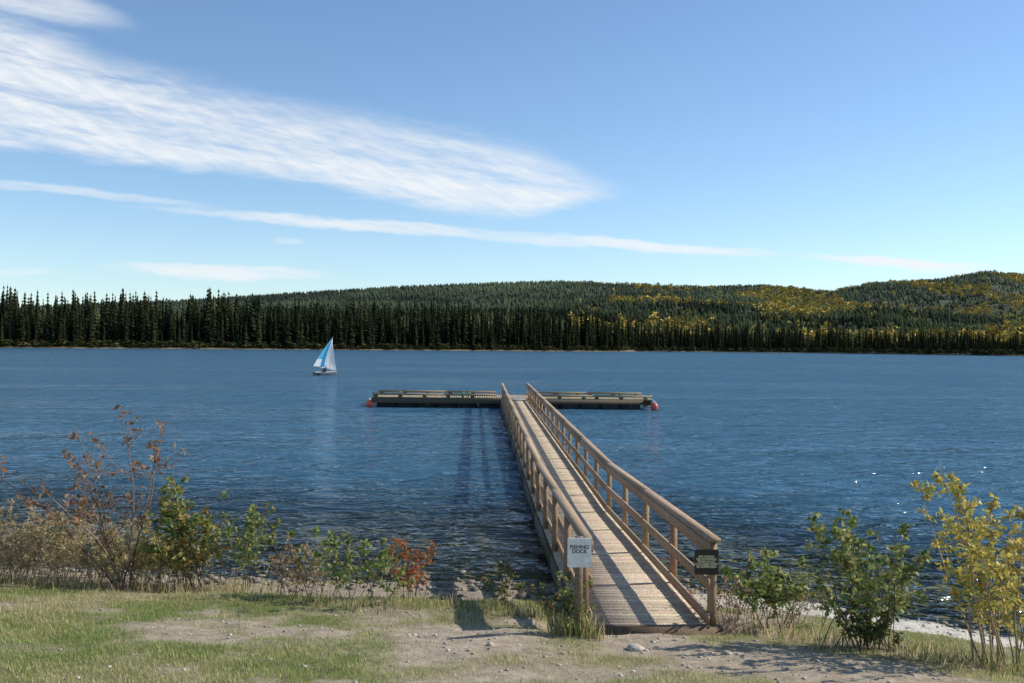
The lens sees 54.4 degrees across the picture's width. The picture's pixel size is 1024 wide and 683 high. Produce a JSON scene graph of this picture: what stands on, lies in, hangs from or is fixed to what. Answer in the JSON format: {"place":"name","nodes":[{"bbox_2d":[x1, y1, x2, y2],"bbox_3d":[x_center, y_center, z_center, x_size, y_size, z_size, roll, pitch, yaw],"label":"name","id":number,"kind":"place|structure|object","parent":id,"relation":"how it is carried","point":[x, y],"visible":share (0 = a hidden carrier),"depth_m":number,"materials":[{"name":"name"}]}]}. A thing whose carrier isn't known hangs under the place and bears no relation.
{"place":"outdoors","nodes":[
{"label":"outdoors","id":0,"kind":"place"},
{"bbox_2d":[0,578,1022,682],"bbox_3d":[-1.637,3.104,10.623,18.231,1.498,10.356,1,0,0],"label":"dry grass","id":1,"kind":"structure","parent":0,"point":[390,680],"depth_m":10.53,"materials":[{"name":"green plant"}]},
{"bbox_2d":[0,348,1023,636],"bbox_3d":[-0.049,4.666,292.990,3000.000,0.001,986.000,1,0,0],"label":"lake water","id":2,"kind":"structure","parent":0,"point":[868,438],"depth_m":45.30,"materials":[{"name":"blue liquid"}]},
{"bbox_2d":[313,337,336,374],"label":"sailboat","id":3,"kind":"object","parent":2,"relation":"on","point":[326,356],"visible":0.88,"depth_m":118.99,"materials":[{"name":"fabric"}]},
{"bbox_2d":[366,395,372,406],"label":"mooring buoy","id":4,"kind":"object","parent":2,"relation":"on","point":[369,403],"visible":1,"depth_m":60.62,"materials":[{"name":"red paint"}]},
{"bbox_2d":[371,390,651,409],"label":"floating dock","id":5,"kind":"object","parent":2,"relation":"on","point":[554,400],"visible":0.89,"depth_m":61.07,"materials":[{"name":"brown wood"}]},
{"bbox_2d":[650,399,657,409],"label":"mooring buoy","id":6,"kind":"object","parent":2,"relation":"on","point":[654,406],"visible":1,"depth_m":60.63,"materials":[{"name":"red paint"}]},
{"bbox_2d":[0,485,1023,682],"bbox_3d":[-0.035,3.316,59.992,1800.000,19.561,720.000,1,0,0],"label":"ground","id":7,"kind":"structure","parent":0,"point":[840,671],"depth_m":12.73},
{"bbox_2d":[0,507,61,578],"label":"tan shrub","id":8,"kind":"object","parent":7,"relation":"on","point":[2,511],"visible":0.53,"depth_m":14.86,"materials":[{"name":"beige plant"}]},
{"bbox_2d":[0,494,160,585],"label":"tan shrub","id":9,"kind":"object","parent":7,"relation":"on","point":[41,542],"visible":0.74,"depth_m":15.05,"materials":[{"name":"beige plant"}]},
{"bbox_2d":[0,404,189,590],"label":"dry branch shrub","id":10,"kind":"object","parent":7,"relation":"on","point":[83,504],"visible":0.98,"depth_m":14.94,"materials":[{"name":"brown plant"}]},
{"bbox_2d":[20,514,189,590],"bbox_3d":[-6.326,3.306,15.557,2.776,1.302,2.601,1,0,0],"label":"tan shrub","id":11,"kind":"object","parent":7,"relation":"on","point":[107,567],"visible":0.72,"depth_m":15.17,"materials":[{"name":"beige plant"}]},
{"bbox_2d":[0,565,307,595],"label":"dry grass clump","id":12,"kind":"object","parent":7,"relation":"on","point":[149,588],"visible":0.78,"depth_m":14.75,"materials":[{"name":"beige plant"}]},
{"bbox_2d":[95,515,232,591],"bbox_3d":[-5.350,3.303,15.573,1.901,1.205,1.304,1,0,0],"label":"yellow green shrub","id":13,"kind":"object","parent":7,"relation":"on","point":[163,545],"visible":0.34,"depth_m":15.45,"materials":[{"name":"green plant"}]},
{"bbox_2d":[138,474,239,593],"bbox_3d":[-4.875,2.936,15.070,1.321,1.848,1.069,1,0,0],"label":"leafy sapling","id":14,"kind":"object","parent":7,"relation":"on","point":[180,528],"visible":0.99,"depth_m":14.93,"materials":[{"name":"green plant"}]},
{"bbox_2d":[202,490,280,589],"bbox_3d":[-4.119,3.088,15.415,1.076,1.590,1.081,1,0,0],"label":"leafy sapling","id":15,"kind":"object","parent":7,"relation":"on","point":[247,534],"visible":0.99,"depth_m":15.25,"materials":[{"name":"green plant"}]},
{"bbox_2d":[263,535,330,599],"bbox_3d":[-3.045,3.230,14.179,1.076,1.051,1.172,1,0,0],"label":"dry weed","id":16,"kind":"object","parent":7,"relation":"on","point":[273,559],"visible":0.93,"depth_m":14.12,"materials":[{"name":"brown plant"}]},
{"bbox_2d":[286,526,414,608],"bbox_3d":[-1.995,3.168,13.915,1.751,1.222,1.901,1,0,-38],"label":"green weed","id":17,"kind":"object","parent":7,"relation":"on","point":[334,543],"visible":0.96,"depth_m":13.78,"materials":[{"name":"green plant"}]},
{"bbox_2d":[387,537,438,598],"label":"red leaf shrub","id":18,"kind":"object","parent":7,"relation":"on","point":[414,571],"visible":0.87,"depth_m":14.25,"materials":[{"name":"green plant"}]},
{"bbox_2d":[295,588,567,627],"bbox_3d":[-1.014,3.545,13.266,4.080,0.414,1.637,1,0,14],"label":"grass clump","id":19,"kind":"object","parent":7,"relation":"on","point":[537,615],"visible":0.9,"depth_m":13.25,"materials":[{"name":"green plant"}]},
{"bbox_2d":[479,559,527,608],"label":"green weed","id":20,"kind":"object","parent":7,"relation":"on","point":[489,582],"visible":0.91,"depth_m":13.52,"materials":[{"name":"green plant"}]},
{"bbox_2d":[0,533,1023,682],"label":"stones","id":21,"kind":"object","parent":7,"relation":"on","point":[636,647],"visible":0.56,"depth_m":15.56,"materials":[{"name":"grey stone"}]},
{"bbox_2d":[496,582,571,621],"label":"green weed","id":22,"kind":"object","parent":7,"relation":"on","point":[547,604],"visible":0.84,"depth_m":12.93,"materials":[{"name":"green plant"}]},
{"bbox_2d":[555,569,599,629],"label":"green weed","id":23,"kind":"object","parent":7,"relation":"on","point":[570,599],"visible":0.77,"depth_m":11.55,"materials":[{"name":"green plant"}]},
{"bbox_2d":[567,536,591,634],"bbox_3d":[0.770,2.902,11.487,0.275,1.292,0.122,1,0,0],"label":"fishing dock sign","id":24,"kind":"object","parent":7,"relation":"on","point":[579,553],"visible":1,"depth_m":11.43,"materials":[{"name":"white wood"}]},
{"bbox_2d":[546,608,612,641],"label":"tall grass clump","id":25,"kind":"object","parent":7,"relation":"on","point":[587,632],"visible":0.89,"depth_m":11.42,"materials":[{"name":"green plant"}]},
{"bbox_2d":[500,383,722,635],"bbox_3d":[0.894,3.983,36.303,1.900,3.130,48.779,1,0,-2],"label":"wooden gangway","id":26,"kind":"object","parent":7,"relation":"on","point":[637,587],"visible":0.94,"depth_m":16.70,"materials":[{"name":"brown wood"}]},
{"bbox_2d":[694,549,717,574],"bbox_3d":[2.339,2.654,11.982,0.285,0.300,0.023,1,0,0],"label":"dock rules sign","id":27,"kind":"object","parent":26,"relation":"attached to","point":[705,561],"visible":1,"depth_m":11.97,"materials":[{"name":"black metal"}]},
{"bbox_2d":[685,556,775,628],"bbox_3d":[2.854,3.264,12.835,1.282,1.034,1.032,1,0,14],"label":"dry weed","id":28,"kind":"object","parent":7,"relation":"on","point":[729,602],"visible":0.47,"depth_m":12.86,"materials":[{"name":"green plant"}]},
{"bbox_2d":[719,537,816,632],"bbox_3d":[3.184,3.013,12.178,0.970,1.194,1.190,1,0,33],"label":"leafy sapling","id":29,"kind":"object","parent":7,"relation":"on","point":[771,582],"visible":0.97,"depth_m":12.25,"materials":[{"name":"green plant"}]},
{"bbox_2d":[746,573,839,629],"bbox_3d":[3.541,3.288,12.746,1.042,0.792,0.979,1,0,-36],"label":"dry weed","id":30,"kind":"object","parent":7,"relation":"on","point":[799,600],"visible":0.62,"depth_m":12.61,"materials":[{"name":"beige plant"}]},
{"bbox_2d":[798,507,932,652],"bbox_3d":[4.035,2.649,11.140,1.510,1.690,1.538,1,0,0],"label":"leafy bush","id":31,"kind":"object","parent":7,"relation":"on","point":[849,562],"visible":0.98,"depth_m":11.02,"materials":[{"name":"green plant"}]},
{"bbox_2d":[835,610,903,653],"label":"clump","id":32,"kind":"object","parent":7,"relation":"on","point":[867,627],"visible":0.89,"depth_m":10.99,"materials":[{"name":"green plant"}]},
{"bbox_2d":[724,613,1023,678],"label":"dry grass clump","id":33,"kind":"object","parent":7,"relation":"on","point":[926,655],"visible":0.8,"depth_m":10.87,"materials":[{"name":"beige plant"}]},
{"bbox_2d":[909,458,1023,671],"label":"yellow leaf sapling","id":34,"kind":"object","parent":7,"relation":"on","point":[970,544],"visible":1,"depth_m":10.37,"materials":[{"name":"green plant"}]},
{"bbox_2d":[981,522,1023,664],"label":"yellow leaf sapling","id":35,"kind":"object","parent":7,"relation":"on","point":[1004,600],"visible":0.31,"depth_m":10.91,"materials":[{"name":"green plant"}]},
{"bbox_2d":[0,578,1023,682],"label":"lawn grass","id":36,"kind":"structure","parent":0,"point":[128,668],"depth_m":10.52,"materials":[{"name":"green plant"}]},
{"bbox_2d":[0,275,1023,355],"bbox_3d":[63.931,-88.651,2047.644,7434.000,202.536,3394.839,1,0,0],"label":"hills","id":37,"kind":"structure","parent":0,"point":[943,302],"depth_m":1943.23,"materials":[{"name":"green plant"}]},
{"bbox_2d":[0,283,1023,354],"bbox_3d":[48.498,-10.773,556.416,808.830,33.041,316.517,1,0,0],"label":"conifer treeline","id":38,"kind":"object","parent":37,"relation":"on","point":[136,322],"visible":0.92,"depth_m":525.01,"materials":[{"name":"green plant"}]},
{"bbox_2d":[0,338,1023,354],"bbox_3d":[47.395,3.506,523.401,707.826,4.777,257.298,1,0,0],"label":"shore brush","id":39,"kind":"object","parent":37,"relation":"on","point":[135,343],"visible":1,"depth_m":530.63,"materials":[{"name":"brown"}]},
{"bbox_2d":[19,271,1023,347],"bbox_3d":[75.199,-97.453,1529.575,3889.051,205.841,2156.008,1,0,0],"label":"hill conifer forest","id":40,"kind":"object","parent":37,"relation":"on","point":[902,319],"visible":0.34,"depth_m":1768.77,"materials":[{"name":"green plant"}]},
{"bbox_2d":[562,269,1023,346],"bbox_3d":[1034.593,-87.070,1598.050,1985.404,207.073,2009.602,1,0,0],"label":"aspen grove","id":41,"kind":"object","parent":37,"relation":"on","point":[802,309],"visible":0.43,"depth_m":1780.42,"materials":[{"name":"yellow"}]},
{"bbox_2d":[0,0,1023,306],"label":"sky","id":42,"kind":"structure","parent":0,"point":[175,149],"materials":[{"name":"blue"}]}
]}

